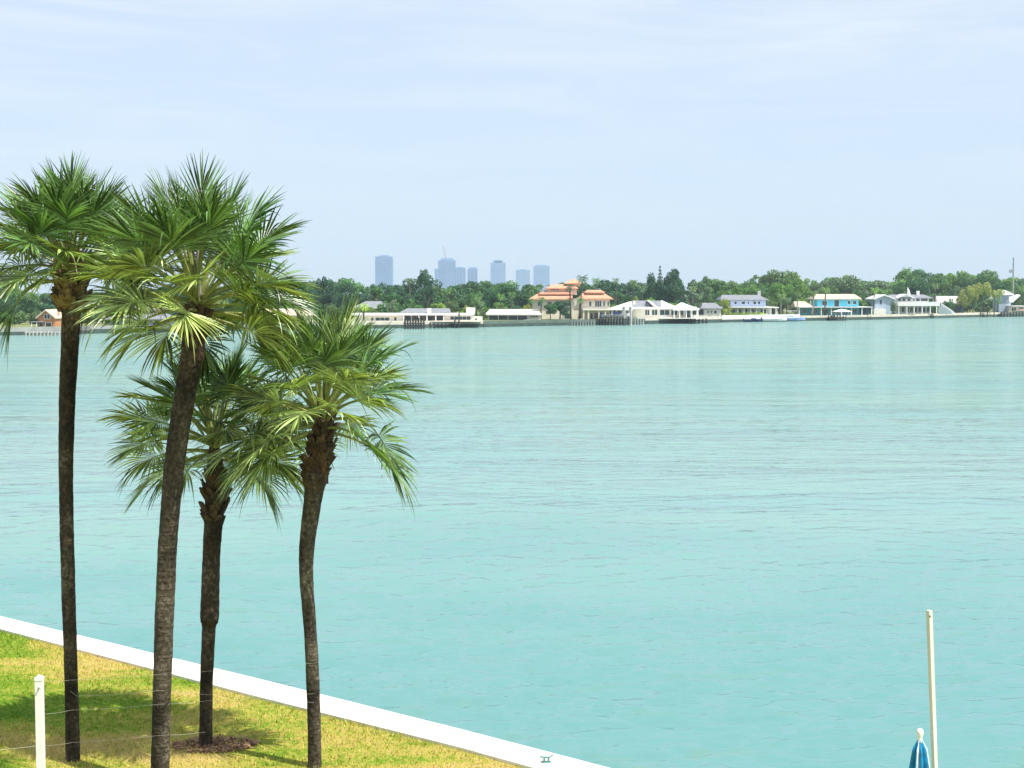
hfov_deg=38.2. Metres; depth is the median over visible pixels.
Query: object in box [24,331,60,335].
dock
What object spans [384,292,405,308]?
broadleaf tree
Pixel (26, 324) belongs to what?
land
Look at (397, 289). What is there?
broadleaf tree
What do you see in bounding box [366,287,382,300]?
tall tree
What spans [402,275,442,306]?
broadleaf tree
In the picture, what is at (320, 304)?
open crowned tree
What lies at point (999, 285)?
broadleaf tree
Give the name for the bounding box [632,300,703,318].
white pavilion house
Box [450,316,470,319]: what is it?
window
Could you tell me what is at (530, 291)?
broadleaf tree
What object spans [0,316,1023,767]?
water
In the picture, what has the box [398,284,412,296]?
broadleaf tree
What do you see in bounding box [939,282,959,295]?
open crowned tree
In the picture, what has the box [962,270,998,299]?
open crowned tree
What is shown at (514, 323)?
seawall
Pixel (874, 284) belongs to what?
broadleaf tree
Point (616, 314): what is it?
motorboat
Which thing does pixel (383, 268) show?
office tower
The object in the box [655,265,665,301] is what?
pine tree
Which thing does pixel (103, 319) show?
shrub
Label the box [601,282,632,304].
open crowned tree
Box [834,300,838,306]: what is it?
door
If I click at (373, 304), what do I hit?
grey roofed house
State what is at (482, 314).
shrub
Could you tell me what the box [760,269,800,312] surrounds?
broadleaf tree
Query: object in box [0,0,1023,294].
sky
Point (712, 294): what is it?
broadleaf tree
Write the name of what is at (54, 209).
sabal palm
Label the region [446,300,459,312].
broadleaf tree
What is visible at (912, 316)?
seawall
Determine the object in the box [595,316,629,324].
dock
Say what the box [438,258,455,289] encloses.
office tower
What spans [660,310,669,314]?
window
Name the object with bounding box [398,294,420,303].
open crowned tree
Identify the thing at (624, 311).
boat lift
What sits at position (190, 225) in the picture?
sabal palm
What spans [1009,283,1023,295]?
open crowned tree
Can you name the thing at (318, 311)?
shrub
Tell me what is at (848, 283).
broadleaf tree
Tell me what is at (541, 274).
office tower
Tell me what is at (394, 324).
seawall
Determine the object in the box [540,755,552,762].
mooring cleat
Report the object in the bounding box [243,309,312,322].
cream house
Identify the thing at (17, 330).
seawall
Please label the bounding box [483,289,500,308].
broadleaf tree
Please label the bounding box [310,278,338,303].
broadleaf tree
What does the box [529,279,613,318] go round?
tiled roof villa
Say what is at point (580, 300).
palm tree
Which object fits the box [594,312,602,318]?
door
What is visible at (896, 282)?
broadleaf tree
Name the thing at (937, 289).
tall tree
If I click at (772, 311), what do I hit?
garage
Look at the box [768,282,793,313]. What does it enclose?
broadleaf tree
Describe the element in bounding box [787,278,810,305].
broadleaf tree
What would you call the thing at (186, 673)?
wire
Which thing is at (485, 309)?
shrub
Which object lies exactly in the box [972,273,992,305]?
tall tree
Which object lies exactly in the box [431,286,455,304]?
broadleaf tree
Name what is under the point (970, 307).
shrub
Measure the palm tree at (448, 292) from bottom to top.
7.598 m
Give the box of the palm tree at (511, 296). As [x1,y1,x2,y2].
[507,292,516,308]
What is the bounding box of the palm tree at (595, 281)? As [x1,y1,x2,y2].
[591,277,599,289]
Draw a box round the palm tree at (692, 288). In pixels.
[687,286,696,305]
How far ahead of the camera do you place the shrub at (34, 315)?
301.37 m
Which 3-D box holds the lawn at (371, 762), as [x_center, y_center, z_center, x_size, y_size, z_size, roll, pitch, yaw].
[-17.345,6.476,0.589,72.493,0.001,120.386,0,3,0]
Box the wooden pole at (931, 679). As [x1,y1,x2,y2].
[926,610,937,767]
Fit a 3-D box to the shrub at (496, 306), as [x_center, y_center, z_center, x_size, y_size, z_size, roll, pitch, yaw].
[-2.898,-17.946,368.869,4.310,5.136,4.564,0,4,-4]
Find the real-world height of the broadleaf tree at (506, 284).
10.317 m
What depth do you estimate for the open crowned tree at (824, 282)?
505.06 m
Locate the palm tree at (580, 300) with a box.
[575,297,584,318]
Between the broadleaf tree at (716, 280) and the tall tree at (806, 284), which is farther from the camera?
the broadleaf tree at (716, 280)
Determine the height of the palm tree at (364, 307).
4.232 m
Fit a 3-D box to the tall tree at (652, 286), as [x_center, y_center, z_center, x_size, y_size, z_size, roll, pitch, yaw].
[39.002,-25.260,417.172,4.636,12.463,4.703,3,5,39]
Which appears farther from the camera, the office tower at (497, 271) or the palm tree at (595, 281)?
the office tower at (497, 271)
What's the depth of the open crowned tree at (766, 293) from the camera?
444.03 m
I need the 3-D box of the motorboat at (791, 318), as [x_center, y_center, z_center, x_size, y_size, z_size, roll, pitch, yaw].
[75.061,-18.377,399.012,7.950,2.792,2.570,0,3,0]
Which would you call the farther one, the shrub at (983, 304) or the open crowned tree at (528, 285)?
the shrub at (983, 304)
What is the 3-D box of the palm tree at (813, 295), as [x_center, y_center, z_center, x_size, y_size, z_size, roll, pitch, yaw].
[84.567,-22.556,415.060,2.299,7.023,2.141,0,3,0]
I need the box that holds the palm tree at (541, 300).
[537,296,545,319]
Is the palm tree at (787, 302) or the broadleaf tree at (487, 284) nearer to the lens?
the palm tree at (787, 302)
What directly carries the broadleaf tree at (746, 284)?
on the land
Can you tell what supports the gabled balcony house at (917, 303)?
on the land
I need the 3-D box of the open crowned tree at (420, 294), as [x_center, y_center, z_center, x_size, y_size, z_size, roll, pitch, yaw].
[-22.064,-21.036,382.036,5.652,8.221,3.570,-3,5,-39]
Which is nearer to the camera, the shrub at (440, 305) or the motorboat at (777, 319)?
the shrub at (440, 305)
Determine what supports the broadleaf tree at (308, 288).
on the land
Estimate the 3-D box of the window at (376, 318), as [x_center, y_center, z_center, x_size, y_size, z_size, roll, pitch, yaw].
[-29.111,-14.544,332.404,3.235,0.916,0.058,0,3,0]
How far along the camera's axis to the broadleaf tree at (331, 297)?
372.85 m
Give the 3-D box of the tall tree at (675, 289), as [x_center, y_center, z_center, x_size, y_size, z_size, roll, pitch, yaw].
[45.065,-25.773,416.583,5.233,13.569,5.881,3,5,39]
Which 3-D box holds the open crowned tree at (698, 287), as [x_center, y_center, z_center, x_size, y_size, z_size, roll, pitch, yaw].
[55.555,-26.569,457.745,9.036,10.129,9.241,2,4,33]
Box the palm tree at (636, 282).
[629,280,638,299]
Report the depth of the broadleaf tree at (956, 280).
562.89 m
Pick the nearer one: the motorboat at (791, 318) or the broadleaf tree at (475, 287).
the motorboat at (791, 318)
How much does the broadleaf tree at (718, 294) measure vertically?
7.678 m
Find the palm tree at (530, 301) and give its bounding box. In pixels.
[528,298,534,308]
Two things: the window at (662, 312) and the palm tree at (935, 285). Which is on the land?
the palm tree at (935, 285)
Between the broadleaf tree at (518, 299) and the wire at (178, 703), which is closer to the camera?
the wire at (178, 703)
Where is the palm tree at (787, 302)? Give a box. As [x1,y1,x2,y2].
[783,298,791,313]
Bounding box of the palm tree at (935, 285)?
[931,284,938,300]
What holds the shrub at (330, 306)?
on the land
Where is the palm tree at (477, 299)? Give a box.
[473,296,481,315]
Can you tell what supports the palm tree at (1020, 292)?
on the land
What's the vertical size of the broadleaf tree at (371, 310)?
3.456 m
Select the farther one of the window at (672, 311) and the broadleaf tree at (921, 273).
the broadleaf tree at (921, 273)
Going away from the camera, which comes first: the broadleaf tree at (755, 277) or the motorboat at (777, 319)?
the motorboat at (777, 319)
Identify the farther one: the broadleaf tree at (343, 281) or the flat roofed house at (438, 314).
the broadleaf tree at (343, 281)
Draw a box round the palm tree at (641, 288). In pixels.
[637,285,646,300]
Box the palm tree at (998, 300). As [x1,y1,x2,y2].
[995,297,1001,311]
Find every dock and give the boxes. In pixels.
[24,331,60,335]
[403,316,424,328]
[428,322,447,327]
[453,312,460,327]
[570,321,594,325]
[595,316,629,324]
[633,319,644,324]
[682,318,708,322]
[827,315,846,320]
[998,311,1023,316]
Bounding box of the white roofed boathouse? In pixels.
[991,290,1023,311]
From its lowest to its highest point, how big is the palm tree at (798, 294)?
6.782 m
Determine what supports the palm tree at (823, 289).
on the land
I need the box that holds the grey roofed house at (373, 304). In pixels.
[354,301,388,318]
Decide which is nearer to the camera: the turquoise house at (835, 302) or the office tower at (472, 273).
the turquoise house at (835, 302)
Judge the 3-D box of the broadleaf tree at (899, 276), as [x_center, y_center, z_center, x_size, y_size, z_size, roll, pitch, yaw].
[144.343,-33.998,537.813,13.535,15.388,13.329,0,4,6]
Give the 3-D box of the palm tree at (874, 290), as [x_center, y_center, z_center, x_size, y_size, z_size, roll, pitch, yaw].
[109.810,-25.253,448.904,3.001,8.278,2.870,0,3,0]
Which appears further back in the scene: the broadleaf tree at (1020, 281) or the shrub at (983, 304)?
the broadleaf tree at (1020, 281)
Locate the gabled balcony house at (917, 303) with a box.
[865,291,954,313]
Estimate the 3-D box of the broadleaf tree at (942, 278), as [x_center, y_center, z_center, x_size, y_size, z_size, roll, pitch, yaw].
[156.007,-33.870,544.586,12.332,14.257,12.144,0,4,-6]
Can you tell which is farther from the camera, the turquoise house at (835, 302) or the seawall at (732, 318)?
the turquoise house at (835, 302)
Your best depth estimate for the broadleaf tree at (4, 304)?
314.65 m
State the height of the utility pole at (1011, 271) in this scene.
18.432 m
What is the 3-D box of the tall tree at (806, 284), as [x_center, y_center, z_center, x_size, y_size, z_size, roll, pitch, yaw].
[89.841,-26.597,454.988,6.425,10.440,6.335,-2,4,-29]
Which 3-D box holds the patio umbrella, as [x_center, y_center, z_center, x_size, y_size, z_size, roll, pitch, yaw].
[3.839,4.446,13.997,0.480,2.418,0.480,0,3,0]
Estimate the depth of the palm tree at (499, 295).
358.59 m
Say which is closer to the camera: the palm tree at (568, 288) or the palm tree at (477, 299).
the palm tree at (477, 299)
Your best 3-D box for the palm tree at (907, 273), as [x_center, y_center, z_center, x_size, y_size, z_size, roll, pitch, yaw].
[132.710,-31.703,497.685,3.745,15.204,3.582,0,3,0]
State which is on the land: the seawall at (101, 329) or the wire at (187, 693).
the seawall at (101, 329)
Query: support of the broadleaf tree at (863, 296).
on the land
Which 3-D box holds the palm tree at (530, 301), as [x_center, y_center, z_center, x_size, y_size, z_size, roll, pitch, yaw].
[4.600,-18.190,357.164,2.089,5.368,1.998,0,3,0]
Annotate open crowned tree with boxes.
[0,298,26,313]
[26,292,48,306]
[305,292,322,310]
[315,276,332,312]
[350,282,369,294]
[365,284,392,302]
[386,299,397,312]
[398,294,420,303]
[416,287,436,306]
[432,295,456,307]
[500,284,532,300]
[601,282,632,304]
[612,291,633,303]
[679,290,705,305]
[687,283,707,301]
[690,276,712,303]
[758,282,776,300]
[804,278,817,300]
[808,279,829,290]
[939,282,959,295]
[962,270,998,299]
[987,279,1010,285]
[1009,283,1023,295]
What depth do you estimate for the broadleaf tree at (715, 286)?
482.41 m
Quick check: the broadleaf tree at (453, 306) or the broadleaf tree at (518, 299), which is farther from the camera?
the broadleaf tree at (518, 299)
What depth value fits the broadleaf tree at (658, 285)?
450.42 m
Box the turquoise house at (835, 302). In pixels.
[789,294,872,314]
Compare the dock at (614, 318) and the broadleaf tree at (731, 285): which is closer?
the dock at (614, 318)
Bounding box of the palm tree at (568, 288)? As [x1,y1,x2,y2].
[565,284,573,318]
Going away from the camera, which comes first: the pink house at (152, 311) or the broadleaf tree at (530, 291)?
the pink house at (152, 311)
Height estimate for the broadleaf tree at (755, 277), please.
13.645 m
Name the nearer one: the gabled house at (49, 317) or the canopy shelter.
the gabled house at (49, 317)
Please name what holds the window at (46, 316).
in the gabled house at (49, 317)
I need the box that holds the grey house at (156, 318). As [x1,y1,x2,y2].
[104,314,174,324]
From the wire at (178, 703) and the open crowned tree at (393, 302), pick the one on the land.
the open crowned tree at (393, 302)
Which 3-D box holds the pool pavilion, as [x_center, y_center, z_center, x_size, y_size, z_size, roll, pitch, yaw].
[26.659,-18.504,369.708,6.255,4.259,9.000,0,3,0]
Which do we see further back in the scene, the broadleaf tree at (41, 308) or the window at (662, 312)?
the window at (662, 312)
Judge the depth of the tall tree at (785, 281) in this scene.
456.54 m
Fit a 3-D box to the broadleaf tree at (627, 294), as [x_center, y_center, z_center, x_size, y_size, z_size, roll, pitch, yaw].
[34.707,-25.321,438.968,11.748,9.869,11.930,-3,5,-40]
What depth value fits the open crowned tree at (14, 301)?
320.14 m
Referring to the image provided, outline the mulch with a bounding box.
[170,734,260,753]
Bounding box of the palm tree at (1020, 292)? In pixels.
[1017,286,1023,305]
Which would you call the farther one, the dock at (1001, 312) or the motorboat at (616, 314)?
the dock at (1001, 312)
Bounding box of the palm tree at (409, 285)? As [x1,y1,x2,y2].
[406,278,412,303]
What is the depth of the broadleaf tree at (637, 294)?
417.60 m
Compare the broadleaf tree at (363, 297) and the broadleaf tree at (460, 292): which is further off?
the broadleaf tree at (460, 292)
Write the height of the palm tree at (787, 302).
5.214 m
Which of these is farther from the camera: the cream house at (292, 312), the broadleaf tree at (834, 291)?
the broadleaf tree at (834, 291)
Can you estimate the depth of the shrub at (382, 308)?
346.15 m
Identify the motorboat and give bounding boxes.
[600,312,629,317]
[743,318,762,321]
[761,317,786,320]
[776,311,804,320]
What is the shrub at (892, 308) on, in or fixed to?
on the land
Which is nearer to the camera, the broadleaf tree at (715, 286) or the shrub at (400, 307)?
the shrub at (400, 307)
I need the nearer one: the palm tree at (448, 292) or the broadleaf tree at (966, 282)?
the palm tree at (448, 292)
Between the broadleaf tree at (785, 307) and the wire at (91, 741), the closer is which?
the wire at (91, 741)
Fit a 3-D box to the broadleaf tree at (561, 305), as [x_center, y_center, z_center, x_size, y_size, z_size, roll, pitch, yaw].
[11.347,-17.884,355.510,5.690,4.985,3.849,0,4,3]
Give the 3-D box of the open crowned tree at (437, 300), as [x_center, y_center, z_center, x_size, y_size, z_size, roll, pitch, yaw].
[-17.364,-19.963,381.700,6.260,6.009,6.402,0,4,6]
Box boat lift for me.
[622,307,631,324]
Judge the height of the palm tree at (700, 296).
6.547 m
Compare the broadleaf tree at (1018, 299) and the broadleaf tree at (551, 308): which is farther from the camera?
the broadleaf tree at (1018, 299)
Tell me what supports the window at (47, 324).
in the gabled house at (49, 317)
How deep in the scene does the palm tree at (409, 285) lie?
379.74 m
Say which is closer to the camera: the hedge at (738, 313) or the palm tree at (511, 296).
the palm tree at (511, 296)
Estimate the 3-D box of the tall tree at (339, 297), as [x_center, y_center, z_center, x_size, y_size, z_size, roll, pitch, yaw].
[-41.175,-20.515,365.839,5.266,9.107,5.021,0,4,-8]
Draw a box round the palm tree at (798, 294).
[794,292,801,313]
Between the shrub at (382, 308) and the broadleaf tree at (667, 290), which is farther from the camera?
the broadleaf tree at (667, 290)
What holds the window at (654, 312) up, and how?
in the white pavilion house at (645, 309)
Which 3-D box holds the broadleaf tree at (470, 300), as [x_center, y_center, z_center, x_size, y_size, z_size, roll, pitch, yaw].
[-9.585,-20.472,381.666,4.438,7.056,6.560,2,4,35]
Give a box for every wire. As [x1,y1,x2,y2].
[2,732,202,749]
[39,694,304,714]
[66,663,309,680]
[73,690,313,702]
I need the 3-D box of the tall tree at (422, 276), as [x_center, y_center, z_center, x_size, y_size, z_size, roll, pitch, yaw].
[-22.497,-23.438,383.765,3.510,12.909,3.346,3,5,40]
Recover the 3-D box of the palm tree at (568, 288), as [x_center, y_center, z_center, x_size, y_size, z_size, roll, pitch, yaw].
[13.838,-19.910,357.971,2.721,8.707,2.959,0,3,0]
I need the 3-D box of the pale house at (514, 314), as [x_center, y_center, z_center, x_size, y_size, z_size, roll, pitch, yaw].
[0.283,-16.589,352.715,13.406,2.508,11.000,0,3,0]
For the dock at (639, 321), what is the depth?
356.62 m
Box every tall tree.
[18,296,40,322]
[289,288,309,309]
[335,283,355,309]
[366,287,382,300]
[419,269,432,307]
[493,285,516,308]
[605,292,614,304]
[643,272,658,300]
[663,268,682,303]
[730,286,745,294]
[780,277,794,313]
[796,280,810,303]
[872,288,893,294]
[922,280,942,295]
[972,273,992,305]
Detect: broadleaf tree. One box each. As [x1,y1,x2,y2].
[0,295,13,312]
[7,288,34,314]
[36,293,53,304]
[36,303,55,312]
[210,298,225,316]
[270,293,288,308]
[286,281,313,306]
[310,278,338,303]
[315,284,340,313]
[331,278,364,305]
[353,291,372,305]
[355,306,379,316]
[376,282,408,299]
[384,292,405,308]
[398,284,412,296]
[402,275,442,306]
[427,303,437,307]
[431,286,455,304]
[445,285,474,312]
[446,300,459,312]
[452,297,470,310]
[459,281,485,308]
[467,291,485,311]
[478,280,499,307]
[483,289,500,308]
[490,280,519,303]
[508,289,529,307]
[520,285,541,308]
[524,293,537,304]
[543,303,557,319]
[552,299,570,318]
[573,283,597,298]
[593,279,617,298]
[613,282,647,302]
[630,291,646,301]
[646,278,669,300]
[662,282,683,302]
[663,278,693,302]
[697,279,727,292]
[698,286,714,302]
[707,278,733,295]
[708,289,734,314]
[718,281,742,293]
[720,299,731,314]
[736,280,765,294]
[742,285,763,294]
[750,273,772,291]
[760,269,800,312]
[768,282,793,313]
[777,298,792,313]
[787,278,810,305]
[815,287,830,293]
[822,275,851,288]
[828,288,838,293]
[829,274,862,300]
[839,275,864,292]
[846,288,865,298]
[858,289,872,303]
[864,280,894,295]
[880,279,907,294]
[891,282,906,294]
[893,270,927,294]
[905,277,929,294]
[908,269,941,294]
[929,273,949,295]
[946,270,976,294]
[953,285,970,305]
[958,277,972,288]
[992,281,1010,291]
[1001,277,1019,285]
[1008,278,1023,289]
[1011,289,1023,305]
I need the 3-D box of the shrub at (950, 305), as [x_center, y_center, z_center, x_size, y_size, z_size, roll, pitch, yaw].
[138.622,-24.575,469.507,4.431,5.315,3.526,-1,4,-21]
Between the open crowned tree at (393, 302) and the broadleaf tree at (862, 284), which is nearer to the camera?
the open crowned tree at (393, 302)
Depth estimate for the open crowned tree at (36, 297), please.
354.99 m
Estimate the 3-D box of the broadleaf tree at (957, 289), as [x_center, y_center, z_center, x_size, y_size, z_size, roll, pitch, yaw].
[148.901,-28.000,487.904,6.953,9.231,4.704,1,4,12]
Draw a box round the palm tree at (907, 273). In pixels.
[902,267,912,291]
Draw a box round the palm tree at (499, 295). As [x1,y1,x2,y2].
[496,294,504,308]
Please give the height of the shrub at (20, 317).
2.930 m
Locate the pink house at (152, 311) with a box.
[138,303,166,313]
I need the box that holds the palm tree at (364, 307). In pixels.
[358,303,369,320]
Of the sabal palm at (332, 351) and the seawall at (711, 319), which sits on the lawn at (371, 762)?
the sabal palm at (332, 351)
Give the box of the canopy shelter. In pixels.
[832,309,851,316]
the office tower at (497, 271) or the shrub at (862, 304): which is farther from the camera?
the office tower at (497, 271)
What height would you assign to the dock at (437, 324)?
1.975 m
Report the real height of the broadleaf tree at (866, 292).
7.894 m
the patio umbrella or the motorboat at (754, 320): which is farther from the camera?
the motorboat at (754, 320)
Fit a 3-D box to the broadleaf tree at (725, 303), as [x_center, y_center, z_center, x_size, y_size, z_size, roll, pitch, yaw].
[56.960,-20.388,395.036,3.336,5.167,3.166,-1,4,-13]
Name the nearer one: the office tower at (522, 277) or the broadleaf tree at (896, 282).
the broadleaf tree at (896, 282)
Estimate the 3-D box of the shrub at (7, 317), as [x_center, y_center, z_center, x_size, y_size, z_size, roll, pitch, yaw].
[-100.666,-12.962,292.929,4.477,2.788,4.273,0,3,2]
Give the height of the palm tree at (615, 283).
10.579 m
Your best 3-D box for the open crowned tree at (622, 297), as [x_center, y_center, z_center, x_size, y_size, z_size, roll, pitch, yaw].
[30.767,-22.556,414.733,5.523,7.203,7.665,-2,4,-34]
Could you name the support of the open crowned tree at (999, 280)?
on the land
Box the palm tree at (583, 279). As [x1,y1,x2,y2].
[575,275,587,318]
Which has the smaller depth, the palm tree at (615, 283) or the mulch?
the mulch
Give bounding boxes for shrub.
[0,312,16,324]
[11,311,30,323]
[27,311,40,323]
[95,311,111,323]
[311,309,324,320]
[323,305,340,320]
[375,301,392,312]
[391,302,404,312]
[402,299,418,310]
[437,303,444,307]
[479,306,491,318]
[479,310,485,319]
[492,302,508,308]
[766,297,777,306]
[859,299,869,309]
[890,301,895,313]
[942,298,955,310]
[964,299,977,311]
[974,298,992,311]
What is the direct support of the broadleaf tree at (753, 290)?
on the land
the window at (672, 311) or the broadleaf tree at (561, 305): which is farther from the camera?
the window at (672, 311)
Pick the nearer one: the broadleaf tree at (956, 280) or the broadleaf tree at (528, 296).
the broadleaf tree at (528, 296)
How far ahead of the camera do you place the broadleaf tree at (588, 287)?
432.69 m
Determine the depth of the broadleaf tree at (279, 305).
359.25 m
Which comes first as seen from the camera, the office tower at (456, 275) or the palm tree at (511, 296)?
the palm tree at (511, 296)
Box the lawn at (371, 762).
[0,632,518,767]
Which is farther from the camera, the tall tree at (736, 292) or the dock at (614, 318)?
the tall tree at (736, 292)
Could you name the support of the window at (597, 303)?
in the tiled roof villa
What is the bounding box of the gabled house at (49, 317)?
[31,309,61,326]
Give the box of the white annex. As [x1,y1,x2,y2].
[698,303,722,316]
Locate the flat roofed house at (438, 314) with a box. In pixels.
[344,308,481,321]
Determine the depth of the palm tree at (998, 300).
481.33 m
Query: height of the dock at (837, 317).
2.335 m
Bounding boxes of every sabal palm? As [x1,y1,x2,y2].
[0,150,176,761]
[61,149,324,767]
[96,336,313,747]
[198,294,434,767]
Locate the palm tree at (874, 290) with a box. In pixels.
[870,287,878,308]
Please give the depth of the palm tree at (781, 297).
412.64 m
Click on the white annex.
(708, 309)
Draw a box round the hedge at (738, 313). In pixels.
[726,312,764,314]
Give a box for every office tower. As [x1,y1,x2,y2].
[375,255,393,291]
[434,268,437,284]
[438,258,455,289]
[448,267,465,286]
[467,267,477,283]
[490,260,505,288]
[516,269,529,290]
[533,265,549,291]
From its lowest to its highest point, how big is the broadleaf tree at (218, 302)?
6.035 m
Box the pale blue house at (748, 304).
[715,291,771,314]
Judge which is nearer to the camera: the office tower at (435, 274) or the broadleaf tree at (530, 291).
the broadleaf tree at (530, 291)
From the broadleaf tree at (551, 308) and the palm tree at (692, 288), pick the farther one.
the palm tree at (692, 288)
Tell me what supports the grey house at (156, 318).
on the land
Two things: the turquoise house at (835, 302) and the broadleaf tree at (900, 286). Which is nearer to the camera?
the turquoise house at (835, 302)
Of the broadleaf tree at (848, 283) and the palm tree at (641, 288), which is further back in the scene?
the broadleaf tree at (848, 283)
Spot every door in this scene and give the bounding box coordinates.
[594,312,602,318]
[685,310,689,317]
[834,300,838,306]
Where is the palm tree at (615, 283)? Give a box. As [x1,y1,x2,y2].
[612,278,619,304]
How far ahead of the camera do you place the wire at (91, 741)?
19.56 m
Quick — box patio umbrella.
[909,728,929,767]
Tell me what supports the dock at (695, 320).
in the water
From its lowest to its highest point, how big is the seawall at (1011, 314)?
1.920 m
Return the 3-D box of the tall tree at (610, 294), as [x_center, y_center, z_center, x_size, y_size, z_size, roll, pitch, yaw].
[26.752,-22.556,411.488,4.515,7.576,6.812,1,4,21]
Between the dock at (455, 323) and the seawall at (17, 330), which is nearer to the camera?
the seawall at (17, 330)
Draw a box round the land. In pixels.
[0,295,992,327]
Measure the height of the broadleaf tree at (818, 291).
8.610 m
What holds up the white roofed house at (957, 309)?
on the land
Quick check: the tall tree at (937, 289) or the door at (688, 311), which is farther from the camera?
the tall tree at (937, 289)
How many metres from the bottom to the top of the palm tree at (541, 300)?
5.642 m
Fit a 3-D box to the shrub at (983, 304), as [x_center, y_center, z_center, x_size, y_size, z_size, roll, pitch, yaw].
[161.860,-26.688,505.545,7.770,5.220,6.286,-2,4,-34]
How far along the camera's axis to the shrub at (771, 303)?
430.06 m
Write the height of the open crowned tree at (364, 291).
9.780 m
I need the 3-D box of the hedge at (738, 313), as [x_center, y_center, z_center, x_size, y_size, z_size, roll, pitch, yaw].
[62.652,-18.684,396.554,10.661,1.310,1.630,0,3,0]
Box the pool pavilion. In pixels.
[610,302,632,313]
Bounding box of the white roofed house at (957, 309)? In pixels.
[928,296,963,312]
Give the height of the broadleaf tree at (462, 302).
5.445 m
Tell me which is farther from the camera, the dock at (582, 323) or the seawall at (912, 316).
the seawall at (912, 316)
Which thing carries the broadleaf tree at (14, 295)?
on the land
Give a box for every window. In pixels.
[44,314,49,318]
[45,322,51,326]
[375,317,389,320]
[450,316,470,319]
[595,301,601,305]
[652,310,657,314]
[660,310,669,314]
[671,310,677,314]
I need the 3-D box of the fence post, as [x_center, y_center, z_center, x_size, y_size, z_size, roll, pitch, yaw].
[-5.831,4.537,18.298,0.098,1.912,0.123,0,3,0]
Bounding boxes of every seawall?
[0,326,89,335]
[0,616,607,767]
[90,322,351,333]
[352,320,482,328]
[484,318,644,326]
[645,316,721,323]
[722,314,799,322]
[800,315,869,320]
[870,312,999,319]
[1000,313,1023,316]
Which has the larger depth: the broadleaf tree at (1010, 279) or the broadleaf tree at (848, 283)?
the broadleaf tree at (1010, 279)
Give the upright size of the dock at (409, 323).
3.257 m
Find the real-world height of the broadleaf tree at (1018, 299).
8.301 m
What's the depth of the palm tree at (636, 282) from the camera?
390.94 m
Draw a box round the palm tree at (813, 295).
[811,291,815,315]
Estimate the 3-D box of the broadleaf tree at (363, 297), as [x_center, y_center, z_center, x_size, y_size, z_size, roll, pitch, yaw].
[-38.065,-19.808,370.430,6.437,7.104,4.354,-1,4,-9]
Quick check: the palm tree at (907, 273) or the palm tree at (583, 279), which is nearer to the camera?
the palm tree at (583, 279)
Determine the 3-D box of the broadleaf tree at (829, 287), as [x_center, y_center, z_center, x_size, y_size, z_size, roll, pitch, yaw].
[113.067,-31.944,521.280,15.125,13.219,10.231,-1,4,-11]
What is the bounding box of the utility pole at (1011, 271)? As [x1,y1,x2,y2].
[1009,258,1013,303]
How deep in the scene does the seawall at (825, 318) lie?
414.92 m
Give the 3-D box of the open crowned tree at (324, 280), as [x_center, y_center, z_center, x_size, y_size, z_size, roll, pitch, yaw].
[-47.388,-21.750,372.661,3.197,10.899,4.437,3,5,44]
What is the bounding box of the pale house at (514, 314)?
[486,309,541,319]
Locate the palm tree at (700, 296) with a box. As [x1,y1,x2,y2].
[694,293,702,307]
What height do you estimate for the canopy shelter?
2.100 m
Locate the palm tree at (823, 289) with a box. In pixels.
[821,287,828,314]
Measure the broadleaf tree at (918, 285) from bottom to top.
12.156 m
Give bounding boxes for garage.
[767,307,778,314]
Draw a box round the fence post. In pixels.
[34,674,45,767]
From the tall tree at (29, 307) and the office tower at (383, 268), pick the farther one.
the office tower at (383, 268)
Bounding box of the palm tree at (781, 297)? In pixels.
[777,294,785,313]
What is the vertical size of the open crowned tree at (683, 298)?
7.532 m
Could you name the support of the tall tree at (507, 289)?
on the land
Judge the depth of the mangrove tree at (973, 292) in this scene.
469.84 m
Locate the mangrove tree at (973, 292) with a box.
[955,282,1004,316]
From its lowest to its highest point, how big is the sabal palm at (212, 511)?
6.087 m
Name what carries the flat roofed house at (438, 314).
on the land
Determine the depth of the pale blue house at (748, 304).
401.90 m
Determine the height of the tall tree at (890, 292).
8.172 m
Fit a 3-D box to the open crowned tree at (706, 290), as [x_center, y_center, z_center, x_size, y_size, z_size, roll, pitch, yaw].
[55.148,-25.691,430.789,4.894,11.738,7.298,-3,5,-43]
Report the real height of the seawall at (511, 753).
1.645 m
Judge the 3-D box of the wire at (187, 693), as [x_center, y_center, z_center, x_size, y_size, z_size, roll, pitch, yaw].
[-4.375,4.202,20.201,3.050,0.536,1.552,-1,4,-21]
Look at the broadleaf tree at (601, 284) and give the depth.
443.02 m
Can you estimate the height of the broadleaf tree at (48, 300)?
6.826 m
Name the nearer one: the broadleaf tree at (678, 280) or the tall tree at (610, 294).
the tall tree at (610, 294)
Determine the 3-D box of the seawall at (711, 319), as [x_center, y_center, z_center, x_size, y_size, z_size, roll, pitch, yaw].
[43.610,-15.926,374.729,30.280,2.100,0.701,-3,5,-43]
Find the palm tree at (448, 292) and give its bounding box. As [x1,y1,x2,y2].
[443,288,451,307]
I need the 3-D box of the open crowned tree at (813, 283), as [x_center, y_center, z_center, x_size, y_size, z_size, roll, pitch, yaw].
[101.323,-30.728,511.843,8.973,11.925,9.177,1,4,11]
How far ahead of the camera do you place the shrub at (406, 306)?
347.95 m
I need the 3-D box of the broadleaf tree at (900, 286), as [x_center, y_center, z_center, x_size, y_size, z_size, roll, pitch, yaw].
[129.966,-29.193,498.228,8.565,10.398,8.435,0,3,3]
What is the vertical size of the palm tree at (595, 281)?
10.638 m

